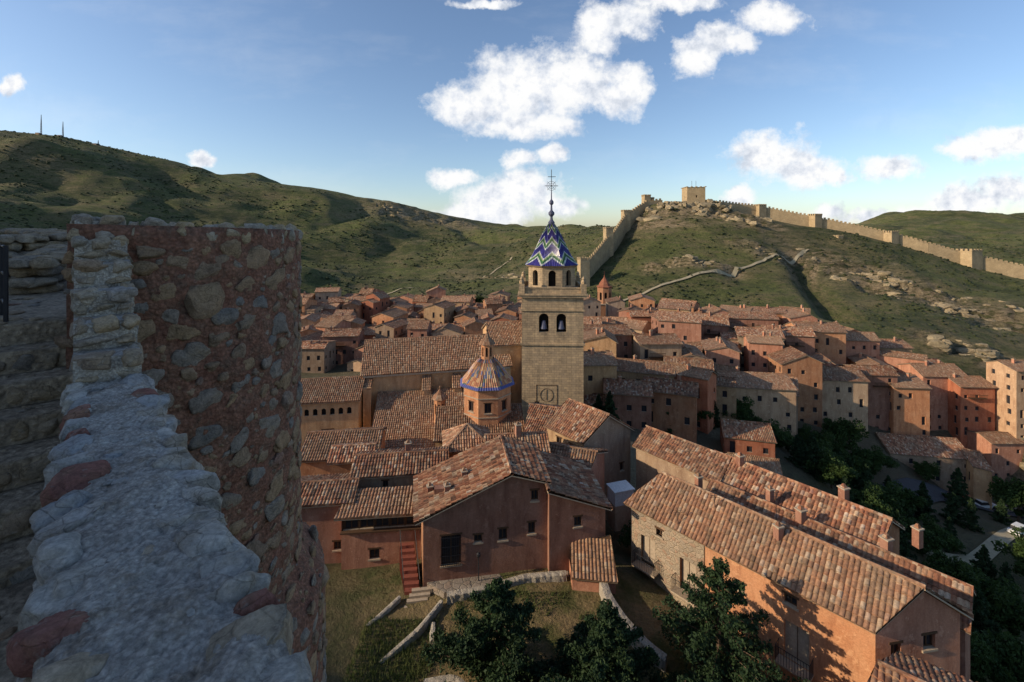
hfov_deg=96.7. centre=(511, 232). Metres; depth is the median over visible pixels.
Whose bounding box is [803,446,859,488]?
deciduous tree
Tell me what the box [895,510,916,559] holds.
conifer tree
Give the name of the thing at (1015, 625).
deciduous tree
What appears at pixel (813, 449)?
conifer tree
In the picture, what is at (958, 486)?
conifer tree
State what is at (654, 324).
terracotta house
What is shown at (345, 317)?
orange house
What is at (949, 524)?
conifer tree
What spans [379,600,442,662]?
garden wall
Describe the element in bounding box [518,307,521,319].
terracotta house
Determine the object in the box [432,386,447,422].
roof lantern
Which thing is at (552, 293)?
cathedral bell tower
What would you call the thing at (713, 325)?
terracotta house
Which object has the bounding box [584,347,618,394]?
ochre house
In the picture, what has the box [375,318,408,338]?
stucco house
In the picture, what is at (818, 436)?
deciduous tree
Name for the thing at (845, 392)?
stucco house
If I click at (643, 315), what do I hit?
red house
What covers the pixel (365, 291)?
terracotta house
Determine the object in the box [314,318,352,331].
terracotta house
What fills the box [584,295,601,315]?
stucco house
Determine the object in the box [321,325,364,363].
terracotta house
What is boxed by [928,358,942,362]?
terracotta house
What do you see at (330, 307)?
terracotta house
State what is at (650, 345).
stucco house
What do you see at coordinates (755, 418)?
deciduous tree
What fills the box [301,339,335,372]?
stucco house
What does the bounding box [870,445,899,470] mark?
deciduous tree
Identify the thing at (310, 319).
ochre house
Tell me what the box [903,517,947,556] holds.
deciduous tree
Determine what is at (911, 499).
deciduous tree
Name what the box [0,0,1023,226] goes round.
sky
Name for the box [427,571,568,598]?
patio paving
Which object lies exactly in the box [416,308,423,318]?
orange house
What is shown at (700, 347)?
orange house
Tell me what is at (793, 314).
terracotta house
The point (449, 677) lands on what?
garden wall
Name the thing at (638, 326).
stucco house
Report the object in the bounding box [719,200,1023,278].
fortress wall
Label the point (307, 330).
orange house
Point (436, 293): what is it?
terracotta house
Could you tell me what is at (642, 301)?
orange house
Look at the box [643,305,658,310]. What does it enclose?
orange house
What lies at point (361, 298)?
stone house
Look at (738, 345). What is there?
stucco house
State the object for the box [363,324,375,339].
red house
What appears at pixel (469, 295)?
terracotta house
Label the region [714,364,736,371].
stucco house
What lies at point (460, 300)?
ochre house
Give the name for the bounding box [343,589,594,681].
garden grass
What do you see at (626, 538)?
deciduous tree
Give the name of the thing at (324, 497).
plaster house
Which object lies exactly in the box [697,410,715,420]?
deciduous tree
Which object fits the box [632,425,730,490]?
stucco house
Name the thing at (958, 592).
plaster house
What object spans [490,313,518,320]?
red house
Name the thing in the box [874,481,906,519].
deciduous tree
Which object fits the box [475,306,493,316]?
stucco house
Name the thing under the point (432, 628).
garden wall
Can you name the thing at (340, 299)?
orange house
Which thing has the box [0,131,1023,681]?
terrain
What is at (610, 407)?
conifer tree
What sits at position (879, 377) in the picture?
terracotta house
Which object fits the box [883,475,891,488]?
conifer tree
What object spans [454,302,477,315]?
orange house
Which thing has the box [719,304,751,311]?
terracotta house
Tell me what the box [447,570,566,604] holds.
garden wall
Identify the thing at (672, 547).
rubble facade
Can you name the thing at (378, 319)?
orange house
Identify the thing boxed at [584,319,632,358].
terracotta house
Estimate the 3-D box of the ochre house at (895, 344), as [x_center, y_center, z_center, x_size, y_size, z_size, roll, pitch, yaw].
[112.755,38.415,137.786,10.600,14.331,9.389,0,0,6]
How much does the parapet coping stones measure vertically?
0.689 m
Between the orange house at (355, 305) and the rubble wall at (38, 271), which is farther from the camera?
the orange house at (355, 305)
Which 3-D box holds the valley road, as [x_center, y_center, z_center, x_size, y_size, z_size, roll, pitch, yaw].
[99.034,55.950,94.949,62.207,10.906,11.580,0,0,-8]
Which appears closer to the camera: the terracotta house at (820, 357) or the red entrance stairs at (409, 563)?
the red entrance stairs at (409, 563)
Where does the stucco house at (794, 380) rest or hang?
on the terrain at (356, 599)
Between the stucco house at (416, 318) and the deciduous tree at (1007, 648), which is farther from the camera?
the stucco house at (416, 318)
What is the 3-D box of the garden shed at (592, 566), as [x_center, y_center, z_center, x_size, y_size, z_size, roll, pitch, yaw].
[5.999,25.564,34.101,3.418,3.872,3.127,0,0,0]
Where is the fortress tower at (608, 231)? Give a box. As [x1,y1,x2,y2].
[603,227,613,256]
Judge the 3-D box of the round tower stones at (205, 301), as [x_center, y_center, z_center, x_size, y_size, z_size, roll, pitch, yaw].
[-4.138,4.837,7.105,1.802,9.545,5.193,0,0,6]
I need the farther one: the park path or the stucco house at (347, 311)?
the stucco house at (347, 311)
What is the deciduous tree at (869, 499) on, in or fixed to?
on the terrain at (356, 599)
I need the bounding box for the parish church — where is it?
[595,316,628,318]
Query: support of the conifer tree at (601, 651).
on the terrain at (356, 599)
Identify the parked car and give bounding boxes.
[974,499,996,509]
[1007,522,1023,535]
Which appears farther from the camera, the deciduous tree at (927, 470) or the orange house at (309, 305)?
the orange house at (309, 305)
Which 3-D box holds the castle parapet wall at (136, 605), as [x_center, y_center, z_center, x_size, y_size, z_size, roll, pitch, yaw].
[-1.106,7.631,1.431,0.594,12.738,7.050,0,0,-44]
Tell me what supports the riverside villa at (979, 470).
on the terrain at (356, 599)
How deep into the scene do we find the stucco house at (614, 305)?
169.45 m
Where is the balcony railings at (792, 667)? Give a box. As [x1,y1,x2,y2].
[632,547,813,681]
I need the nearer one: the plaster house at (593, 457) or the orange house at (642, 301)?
the plaster house at (593, 457)
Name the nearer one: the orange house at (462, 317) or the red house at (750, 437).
the red house at (750, 437)
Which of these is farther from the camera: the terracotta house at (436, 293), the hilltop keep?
the hilltop keep
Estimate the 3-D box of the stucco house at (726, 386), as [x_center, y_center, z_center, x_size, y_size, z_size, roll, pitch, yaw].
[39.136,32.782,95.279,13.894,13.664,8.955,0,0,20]
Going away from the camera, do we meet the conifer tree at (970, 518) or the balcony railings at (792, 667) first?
the balcony railings at (792, 667)
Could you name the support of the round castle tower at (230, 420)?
on the terrain at (356, 599)
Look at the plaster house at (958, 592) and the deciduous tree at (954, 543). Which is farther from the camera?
the deciduous tree at (954, 543)
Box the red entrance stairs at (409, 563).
[400,531,419,594]
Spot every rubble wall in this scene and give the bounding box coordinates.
[0,228,67,278]
[9,244,66,294]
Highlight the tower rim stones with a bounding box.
[66,217,302,243]
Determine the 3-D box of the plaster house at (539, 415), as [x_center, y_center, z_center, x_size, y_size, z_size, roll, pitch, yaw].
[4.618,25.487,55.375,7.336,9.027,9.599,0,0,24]
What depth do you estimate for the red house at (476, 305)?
186.08 m
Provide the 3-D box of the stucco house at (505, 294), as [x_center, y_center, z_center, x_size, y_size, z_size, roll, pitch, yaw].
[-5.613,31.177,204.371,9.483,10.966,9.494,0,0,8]
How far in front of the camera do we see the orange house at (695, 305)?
161.71 m
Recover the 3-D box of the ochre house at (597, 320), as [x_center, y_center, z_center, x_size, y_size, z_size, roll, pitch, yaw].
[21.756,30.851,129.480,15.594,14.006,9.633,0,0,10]
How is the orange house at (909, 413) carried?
on the terrain at (356, 599)
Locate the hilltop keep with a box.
[681,186,706,203]
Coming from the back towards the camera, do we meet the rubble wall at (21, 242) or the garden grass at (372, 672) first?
the garden grass at (372, 672)
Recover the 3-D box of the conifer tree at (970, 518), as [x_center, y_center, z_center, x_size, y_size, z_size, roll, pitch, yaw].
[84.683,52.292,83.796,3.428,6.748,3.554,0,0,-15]
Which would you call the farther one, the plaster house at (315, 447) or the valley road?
the valley road
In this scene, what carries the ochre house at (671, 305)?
on the terrain at (356, 599)
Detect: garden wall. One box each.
[368,596,400,625]
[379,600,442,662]
[424,674,464,681]
[429,622,434,646]
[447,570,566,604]
[599,582,666,671]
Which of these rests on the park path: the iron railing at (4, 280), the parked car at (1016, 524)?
the parked car at (1016, 524)
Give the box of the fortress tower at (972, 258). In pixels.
[957,249,982,269]
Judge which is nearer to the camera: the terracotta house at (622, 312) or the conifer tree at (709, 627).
the conifer tree at (709, 627)
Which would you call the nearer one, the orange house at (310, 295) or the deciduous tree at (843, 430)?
the deciduous tree at (843, 430)
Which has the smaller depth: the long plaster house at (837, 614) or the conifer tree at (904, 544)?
the long plaster house at (837, 614)
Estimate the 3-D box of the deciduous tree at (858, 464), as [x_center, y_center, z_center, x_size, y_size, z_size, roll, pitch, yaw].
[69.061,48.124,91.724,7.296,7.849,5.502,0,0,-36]
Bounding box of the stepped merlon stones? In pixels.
[69,213,143,381]
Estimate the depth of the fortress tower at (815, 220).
321.43 m
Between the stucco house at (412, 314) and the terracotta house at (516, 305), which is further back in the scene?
the terracotta house at (516, 305)
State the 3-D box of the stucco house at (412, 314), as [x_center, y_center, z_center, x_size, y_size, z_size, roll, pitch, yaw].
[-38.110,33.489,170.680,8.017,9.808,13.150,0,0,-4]
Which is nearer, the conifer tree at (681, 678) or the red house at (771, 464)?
the conifer tree at (681, 678)
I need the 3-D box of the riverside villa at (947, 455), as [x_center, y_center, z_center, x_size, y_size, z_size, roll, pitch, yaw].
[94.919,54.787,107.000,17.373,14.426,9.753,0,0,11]
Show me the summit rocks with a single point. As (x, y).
(726, 208)
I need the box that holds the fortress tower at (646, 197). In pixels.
[641,194,650,202]
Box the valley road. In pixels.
[881,478,1022,516]
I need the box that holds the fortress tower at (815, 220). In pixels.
[808,214,821,227]
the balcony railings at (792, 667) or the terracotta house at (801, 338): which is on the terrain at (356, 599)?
the terracotta house at (801, 338)
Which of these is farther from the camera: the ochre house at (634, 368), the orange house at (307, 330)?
the orange house at (307, 330)
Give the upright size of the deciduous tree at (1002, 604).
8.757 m
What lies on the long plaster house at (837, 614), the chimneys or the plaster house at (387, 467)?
the chimneys
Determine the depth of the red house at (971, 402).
114.24 m
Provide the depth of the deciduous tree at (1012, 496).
92.04 m
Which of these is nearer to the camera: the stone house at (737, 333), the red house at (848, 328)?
the stone house at (737, 333)
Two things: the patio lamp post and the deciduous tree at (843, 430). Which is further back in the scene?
the deciduous tree at (843, 430)
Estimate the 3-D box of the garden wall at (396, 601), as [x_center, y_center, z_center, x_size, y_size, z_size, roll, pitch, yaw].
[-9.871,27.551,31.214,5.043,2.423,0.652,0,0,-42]
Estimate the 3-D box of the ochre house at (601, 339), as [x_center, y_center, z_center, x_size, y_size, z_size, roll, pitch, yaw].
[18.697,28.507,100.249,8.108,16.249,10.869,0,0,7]
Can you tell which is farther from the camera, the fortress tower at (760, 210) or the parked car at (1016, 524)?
the fortress tower at (760, 210)
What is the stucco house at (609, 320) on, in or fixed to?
on the terrain at (356, 599)
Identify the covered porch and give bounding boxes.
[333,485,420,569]
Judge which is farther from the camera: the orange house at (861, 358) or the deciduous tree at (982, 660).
the orange house at (861, 358)
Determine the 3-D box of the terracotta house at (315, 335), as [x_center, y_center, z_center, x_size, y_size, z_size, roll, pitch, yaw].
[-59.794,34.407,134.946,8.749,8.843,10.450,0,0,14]
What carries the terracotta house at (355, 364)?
on the terrain at (356, 599)
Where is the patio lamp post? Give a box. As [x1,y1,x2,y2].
[476,551,480,580]
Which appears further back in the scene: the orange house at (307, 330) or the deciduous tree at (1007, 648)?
the orange house at (307, 330)
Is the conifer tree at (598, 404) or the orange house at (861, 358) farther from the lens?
the orange house at (861, 358)
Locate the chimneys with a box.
[649,472,924,548]
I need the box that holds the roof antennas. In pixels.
[710,492,780,519]
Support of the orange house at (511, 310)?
on the terrain at (356, 599)
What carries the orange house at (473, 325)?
on the terrain at (356, 599)
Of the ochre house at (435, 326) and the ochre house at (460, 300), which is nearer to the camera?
the ochre house at (435, 326)
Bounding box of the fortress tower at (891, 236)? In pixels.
[883,231,898,243]
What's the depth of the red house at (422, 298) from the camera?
197.99 m
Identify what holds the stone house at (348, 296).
on the terrain at (356, 599)
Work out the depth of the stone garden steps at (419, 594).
33.19 m
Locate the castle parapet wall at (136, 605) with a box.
[32,378,288,681]
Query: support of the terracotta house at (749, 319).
on the terrain at (356, 599)
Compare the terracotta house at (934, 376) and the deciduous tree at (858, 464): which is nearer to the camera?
the deciduous tree at (858, 464)
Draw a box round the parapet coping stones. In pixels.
[6,373,312,681]
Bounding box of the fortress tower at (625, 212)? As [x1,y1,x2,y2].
[621,210,630,231]
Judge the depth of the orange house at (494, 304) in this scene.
177.64 m
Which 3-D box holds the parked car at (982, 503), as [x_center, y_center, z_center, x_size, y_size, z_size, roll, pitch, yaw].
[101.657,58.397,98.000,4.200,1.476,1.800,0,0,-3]
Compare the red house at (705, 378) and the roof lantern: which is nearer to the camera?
the roof lantern
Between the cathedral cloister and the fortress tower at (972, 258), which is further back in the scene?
the fortress tower at (972, 258)
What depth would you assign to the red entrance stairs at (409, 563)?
35.06 m
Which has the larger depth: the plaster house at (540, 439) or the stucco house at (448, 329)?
the stucco house at (448, 329)
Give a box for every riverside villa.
[874,432,966,490]
[958,446,994,509]
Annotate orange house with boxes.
[300,324,319,336]
[301,291,314,298]
[301,295,323,315]
[327,312,357,319]
[328,295,345,303]
[341,298,362,318]
[346,315,365,327]
[371,307,408,326]
[385,301,414,311]
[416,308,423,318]
[453,310,477,322]
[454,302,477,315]
[462,315,487,334]
[482,297,502,314]
[495,305,518,319]
[628,293,656,308]
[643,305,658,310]
[643,372,698,442]
[661,298,699,311]
[689,344,702,352]
[746,304,786,324]
[766,346,824,427]
[783,320,847,363]
[847,352,896,369]
[888,373,932,435]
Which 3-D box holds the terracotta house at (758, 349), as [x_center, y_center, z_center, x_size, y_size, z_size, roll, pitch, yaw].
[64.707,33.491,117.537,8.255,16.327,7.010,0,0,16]
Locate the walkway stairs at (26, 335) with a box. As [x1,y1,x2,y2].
[0,290,72,681]
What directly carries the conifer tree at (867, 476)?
on the terrain at (356, 599)
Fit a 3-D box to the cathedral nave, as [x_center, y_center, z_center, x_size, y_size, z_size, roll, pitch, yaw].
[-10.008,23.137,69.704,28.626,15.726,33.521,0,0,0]
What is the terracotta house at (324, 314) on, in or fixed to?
on the terrain at (356, 599)
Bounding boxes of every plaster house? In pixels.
[300,426,387,475]
[301,472,359,563]
[326,441,378,473]
[349,439,448,488]
[413,434,612,586]
[484,421,550,452]
[523,402,560,431]
[549,441,607,490]
[623,471,973,681]
[703,450,904,554]
[705,478,975,679]
[867,651,972,681]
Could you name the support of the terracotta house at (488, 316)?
on the terrain at (356, 599)
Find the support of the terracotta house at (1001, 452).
on the terrain at (356, 599)
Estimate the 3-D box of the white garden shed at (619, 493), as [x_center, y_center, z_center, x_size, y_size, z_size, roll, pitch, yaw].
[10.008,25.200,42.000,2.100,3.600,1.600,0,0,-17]
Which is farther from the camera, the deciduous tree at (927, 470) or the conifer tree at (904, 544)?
the deciduous tree at (927, 470)
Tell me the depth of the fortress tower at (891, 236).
308.48 m
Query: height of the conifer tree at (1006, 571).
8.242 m
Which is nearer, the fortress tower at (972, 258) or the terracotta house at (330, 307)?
the terracotta house at (330, 307)
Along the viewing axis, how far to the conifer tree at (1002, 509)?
87.77 m
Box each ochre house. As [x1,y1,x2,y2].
[301,313,321,326]
[424,300,456,322]
[432,321,461,335]
[440,295,473,306]
[584,316,601,323]
[584,327,617,356]
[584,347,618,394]
[615,355,675,379]
[657,300,691,311]
[728,316,741,331]
[880,336,913,352]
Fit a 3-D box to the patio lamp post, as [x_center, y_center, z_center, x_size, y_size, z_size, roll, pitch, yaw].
[-2.500,24.950,34.000,0.320,2.300,0.277,0,0,0]
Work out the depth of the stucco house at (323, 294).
189.32 m
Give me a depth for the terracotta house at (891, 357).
127.86 m
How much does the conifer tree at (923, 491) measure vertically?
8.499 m
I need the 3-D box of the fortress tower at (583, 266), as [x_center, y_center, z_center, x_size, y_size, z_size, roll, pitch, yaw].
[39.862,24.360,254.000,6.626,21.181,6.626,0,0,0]
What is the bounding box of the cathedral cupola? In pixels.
[433,325,524,446]
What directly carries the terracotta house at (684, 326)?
on the terrain at (356, 599)
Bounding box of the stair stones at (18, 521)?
[0,295,65,640]
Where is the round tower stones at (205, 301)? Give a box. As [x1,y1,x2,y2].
[54,239,329,681]
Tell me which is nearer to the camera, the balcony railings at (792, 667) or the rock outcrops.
the balcony railings at (792, 667)
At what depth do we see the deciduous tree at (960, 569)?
63.82 m
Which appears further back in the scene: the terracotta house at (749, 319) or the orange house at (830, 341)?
the terracotta house at (749, 319)
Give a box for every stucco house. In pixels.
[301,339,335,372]
[315,285,341,302]
[333,307,356,314]
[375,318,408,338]
[401,316,425,320]
[408,309,420,317]
[431,323,464,335]
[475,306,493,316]
[488,289,510,300]
[543,398,634,519]
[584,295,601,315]
[602,317,615,323]
[604,296,625,316]
[610,316,650,332]
[632,329,692,360]
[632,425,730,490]
[664,355,737,419]
[680,341,708,358]
[685,337,742,370]
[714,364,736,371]
[715,366,798,447]
[749,371,799,434]
[779,304,819,321]
[822,362,870,435]
[985,358,1023,438]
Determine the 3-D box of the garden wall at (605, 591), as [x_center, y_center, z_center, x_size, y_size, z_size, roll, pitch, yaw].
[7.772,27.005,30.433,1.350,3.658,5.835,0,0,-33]
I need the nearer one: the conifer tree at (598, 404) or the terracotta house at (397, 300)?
the conifer tree at (598, 404)
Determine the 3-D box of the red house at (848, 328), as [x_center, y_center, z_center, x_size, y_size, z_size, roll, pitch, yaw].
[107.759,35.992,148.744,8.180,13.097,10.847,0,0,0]
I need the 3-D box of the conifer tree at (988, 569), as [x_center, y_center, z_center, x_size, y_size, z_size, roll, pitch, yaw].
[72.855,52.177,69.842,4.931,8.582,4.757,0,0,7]
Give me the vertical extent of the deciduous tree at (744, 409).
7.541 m
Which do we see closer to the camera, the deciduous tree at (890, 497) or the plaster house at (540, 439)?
the plaster house at (540, 439)
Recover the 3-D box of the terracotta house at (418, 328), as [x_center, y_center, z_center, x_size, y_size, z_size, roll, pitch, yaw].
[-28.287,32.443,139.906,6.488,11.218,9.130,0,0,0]
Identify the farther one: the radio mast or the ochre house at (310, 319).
the radio mast
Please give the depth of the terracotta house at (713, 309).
147.32 m
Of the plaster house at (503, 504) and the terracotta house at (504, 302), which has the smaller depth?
the plaster house at (503, 504)
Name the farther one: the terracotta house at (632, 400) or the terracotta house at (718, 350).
the terracotta house at (718, 350)
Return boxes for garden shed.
[569,535,617,593]
[606,480,634,531]
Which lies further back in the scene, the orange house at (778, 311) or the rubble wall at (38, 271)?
the orange house at (778, 311)
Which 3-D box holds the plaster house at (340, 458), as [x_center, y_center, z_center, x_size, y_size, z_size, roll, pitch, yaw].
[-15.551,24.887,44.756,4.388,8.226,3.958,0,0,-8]
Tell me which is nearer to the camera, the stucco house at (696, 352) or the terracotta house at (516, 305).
the stucco house at (696, 352)
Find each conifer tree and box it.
[420,577,570,681]
[539,666,573,681]
[541,598,659,681]
[592,394,605,409]
[600,390,621,420]
[648,555,809,681]
[653,675,690,681]
[713,401,719,428]
[798,437,825,481]
[834,456,860,494]
[835,476,853,500]
[857,464,877,490]
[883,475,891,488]
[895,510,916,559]
[902,508,915,539]
[913,481,939,522]
[938,492,966,528]
[942,467,978,510]
[942,517,965,554]
[957,498,984,533]
[969,544,997,581]
[988,499,1012,525]
[991,561,1014,588]
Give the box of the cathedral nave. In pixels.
[360,320,521,448]
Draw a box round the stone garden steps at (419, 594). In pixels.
[404,586,431,607]
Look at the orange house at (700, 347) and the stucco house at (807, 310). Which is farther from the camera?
the stucco house at (807, 310)
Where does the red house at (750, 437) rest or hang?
on the terrain at (356, 599)
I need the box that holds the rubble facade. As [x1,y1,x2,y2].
[631,508,703,614]
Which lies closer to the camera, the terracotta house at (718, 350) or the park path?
the park path
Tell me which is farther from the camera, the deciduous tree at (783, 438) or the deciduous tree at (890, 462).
the deciduous tree at (890, 462)
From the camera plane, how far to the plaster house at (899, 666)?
22.57 m
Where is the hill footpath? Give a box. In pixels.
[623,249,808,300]
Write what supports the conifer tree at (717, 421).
on the terrain at (356, 599)
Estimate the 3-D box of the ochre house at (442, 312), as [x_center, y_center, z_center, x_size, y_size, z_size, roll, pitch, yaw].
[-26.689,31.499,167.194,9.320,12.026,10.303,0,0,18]
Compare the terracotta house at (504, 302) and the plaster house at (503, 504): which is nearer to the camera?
the plaster house at (503, 504)
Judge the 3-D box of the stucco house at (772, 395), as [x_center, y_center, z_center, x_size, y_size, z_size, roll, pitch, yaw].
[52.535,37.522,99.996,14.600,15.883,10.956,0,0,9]
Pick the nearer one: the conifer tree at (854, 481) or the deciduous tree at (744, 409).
the conifer tree at (854, 481)
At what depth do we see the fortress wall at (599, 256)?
299.27 m
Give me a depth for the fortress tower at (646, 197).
331.88 m
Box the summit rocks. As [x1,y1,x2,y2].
[645,199,745,214]
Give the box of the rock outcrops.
[383,202,1023,469]
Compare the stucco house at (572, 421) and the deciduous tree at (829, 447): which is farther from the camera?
the deciduous tree at (829, 447)
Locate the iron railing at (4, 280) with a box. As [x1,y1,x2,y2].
[0,243,8,321]
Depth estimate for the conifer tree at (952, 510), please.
85.67 m
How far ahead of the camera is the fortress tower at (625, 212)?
317.80 m
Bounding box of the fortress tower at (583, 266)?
[577,257,589,286]
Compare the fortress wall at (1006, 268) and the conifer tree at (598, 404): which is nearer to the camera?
the conifer tree at (598, 404)
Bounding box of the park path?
[907,527,1016,564]
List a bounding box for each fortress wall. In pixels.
[579,198,662,277]
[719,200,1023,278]
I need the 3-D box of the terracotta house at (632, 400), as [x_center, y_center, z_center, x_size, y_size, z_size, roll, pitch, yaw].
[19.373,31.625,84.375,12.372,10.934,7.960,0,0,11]
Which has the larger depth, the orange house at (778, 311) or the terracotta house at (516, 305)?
the terracotta house at (516, 305)
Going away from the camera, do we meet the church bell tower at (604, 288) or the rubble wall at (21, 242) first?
the rubble wall at (21, 242)
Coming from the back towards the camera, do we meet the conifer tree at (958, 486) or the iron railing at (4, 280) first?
the conifer tree at (958, 486)
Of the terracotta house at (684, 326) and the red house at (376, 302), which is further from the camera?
the red house at (376, 302)
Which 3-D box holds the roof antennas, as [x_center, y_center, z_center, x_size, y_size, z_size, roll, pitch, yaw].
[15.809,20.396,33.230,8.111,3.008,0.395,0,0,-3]
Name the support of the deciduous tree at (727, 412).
on the terrain at (356, 599)
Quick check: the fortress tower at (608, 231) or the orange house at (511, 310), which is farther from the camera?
the fortress tower at (608, 231)
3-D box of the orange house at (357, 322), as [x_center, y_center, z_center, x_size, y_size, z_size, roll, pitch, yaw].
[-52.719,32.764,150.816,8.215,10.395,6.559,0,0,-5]
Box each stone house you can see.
[344,293,364,301]
[349,296,365,300]
[719,324,785,370]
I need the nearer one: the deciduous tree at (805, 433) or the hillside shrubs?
the deciduous tree at (805, 433)
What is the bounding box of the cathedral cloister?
[300,375,364,449]
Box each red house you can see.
[361,289,390,323]
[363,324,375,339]
[412,294,431,310]
[471,303,482,308]
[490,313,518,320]
[626,308,657,321]
[670,362,717,433]
[719,418,776,457]
[725,452,782,475]
[835,321,861,331]
[947,373,997,448]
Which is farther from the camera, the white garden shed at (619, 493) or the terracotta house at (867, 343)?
the terracotta house at (867, 343)
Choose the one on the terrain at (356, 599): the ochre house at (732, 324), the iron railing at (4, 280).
the ochre house at (732, 324)
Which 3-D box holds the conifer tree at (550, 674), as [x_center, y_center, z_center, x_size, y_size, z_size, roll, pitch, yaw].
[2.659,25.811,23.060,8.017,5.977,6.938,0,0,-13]
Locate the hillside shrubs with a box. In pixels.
[0,130,1023,343]
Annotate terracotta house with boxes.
[301,330,322,340]
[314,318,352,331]
[315,309,332,320]
[320,301,342,313]
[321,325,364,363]
[346,337,385,371]
[359,286,379,295]
[390,297,408,305]
[398,293,414,303]
[406,320,432,336]
[414,303,432,311]
[426,284,446,303]
[456,293,475,302]
[476,312,494,320]
[489,295,512,306]
[511,302,520,307]
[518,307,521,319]
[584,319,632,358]
[584,375,652,429]
[618,303,642,316]
[650,312,657,332]
[657,308,701,342]
[700,303,730,313]
[700,336,741,370]
[701,311,729,337]
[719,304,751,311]
[726,311,779,326]
[742,331,784,371]
[756,323,816,353]
[780,308,818,325]
[808,350,838,365]
[837,364,899,430]
[846,331,881,363]
[879,349,927,371]
[896,359,968,430]
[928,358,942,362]
[967,430,1023,482]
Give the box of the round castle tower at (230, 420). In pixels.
[66,224,325,681]
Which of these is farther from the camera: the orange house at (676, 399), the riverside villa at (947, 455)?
the riverside villa at (947, 455)
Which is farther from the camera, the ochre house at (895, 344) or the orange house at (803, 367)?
the ochre house at (895, 344)
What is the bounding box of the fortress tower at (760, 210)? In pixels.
[753,204,766,217]
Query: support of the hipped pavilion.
on the terrain at (356, 599)
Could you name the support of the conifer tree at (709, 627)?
on the terrain at (356, 599)
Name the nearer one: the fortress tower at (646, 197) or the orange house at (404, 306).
the orange house at (404, 306)
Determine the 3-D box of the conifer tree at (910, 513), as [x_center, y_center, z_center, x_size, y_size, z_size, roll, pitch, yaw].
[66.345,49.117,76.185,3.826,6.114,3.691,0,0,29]
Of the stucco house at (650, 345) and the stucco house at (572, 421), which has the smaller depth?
the stucco house at (572, 421)
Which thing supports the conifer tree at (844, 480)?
on the terrain at (356, 599)
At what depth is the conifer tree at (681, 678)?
23.75 m
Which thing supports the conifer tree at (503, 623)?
on the terrain at (356, 599)
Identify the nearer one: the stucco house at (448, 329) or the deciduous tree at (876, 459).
the deciduous tree at (876, 459)
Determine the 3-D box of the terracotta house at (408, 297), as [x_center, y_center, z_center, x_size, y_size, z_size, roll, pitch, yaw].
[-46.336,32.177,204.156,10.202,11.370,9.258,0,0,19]
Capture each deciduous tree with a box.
[474,295,483,302]
[617,518,630,547]
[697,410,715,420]
[721,406,738,417]
[731,396,754,420]
[745,411,768,422]
[768,418,793,450]
[777,426,806,451]
[798,423,811,439]
[801,430,836,449]
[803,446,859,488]
[805,439,854,468]
[821,417,868,449]
[837,450,871,479]
[847,443,885,475]
[851,480,907,529]
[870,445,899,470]
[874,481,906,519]
[888,480,927,514]
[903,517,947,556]
[912,461,940,482]
[919,513,965,551]
[921,549,1002,596]
[970,632,1017,681]
[973,572,1023,630]
[973,628,1023,681]
[986,475,1023,521]
[987,577,1023,636]
[991,525,1023,576]
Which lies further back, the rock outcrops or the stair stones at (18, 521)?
the rock outcrops
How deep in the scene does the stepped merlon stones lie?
4.49 m
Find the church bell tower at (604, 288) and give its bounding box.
[596,271,612,315]
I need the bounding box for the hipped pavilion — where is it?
[442,423,489,456]
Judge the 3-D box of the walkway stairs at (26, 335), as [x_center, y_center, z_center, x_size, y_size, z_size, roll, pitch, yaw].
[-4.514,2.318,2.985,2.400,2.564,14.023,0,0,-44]
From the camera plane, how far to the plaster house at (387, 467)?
41.73 m
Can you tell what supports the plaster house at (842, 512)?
on the terrain at (356, 599)
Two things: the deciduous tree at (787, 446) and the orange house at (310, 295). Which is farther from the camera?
the orange house at (310, 295)
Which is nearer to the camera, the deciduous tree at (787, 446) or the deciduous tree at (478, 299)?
the deciduous tree at (787, 446)
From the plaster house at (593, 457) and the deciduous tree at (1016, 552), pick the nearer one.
the plaster house at (593, 457)
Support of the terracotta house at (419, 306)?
on the terrain at (356, 599)
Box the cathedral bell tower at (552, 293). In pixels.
[518,169,587,424]
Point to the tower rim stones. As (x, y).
(154, 221)
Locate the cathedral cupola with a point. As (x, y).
(486, 382)

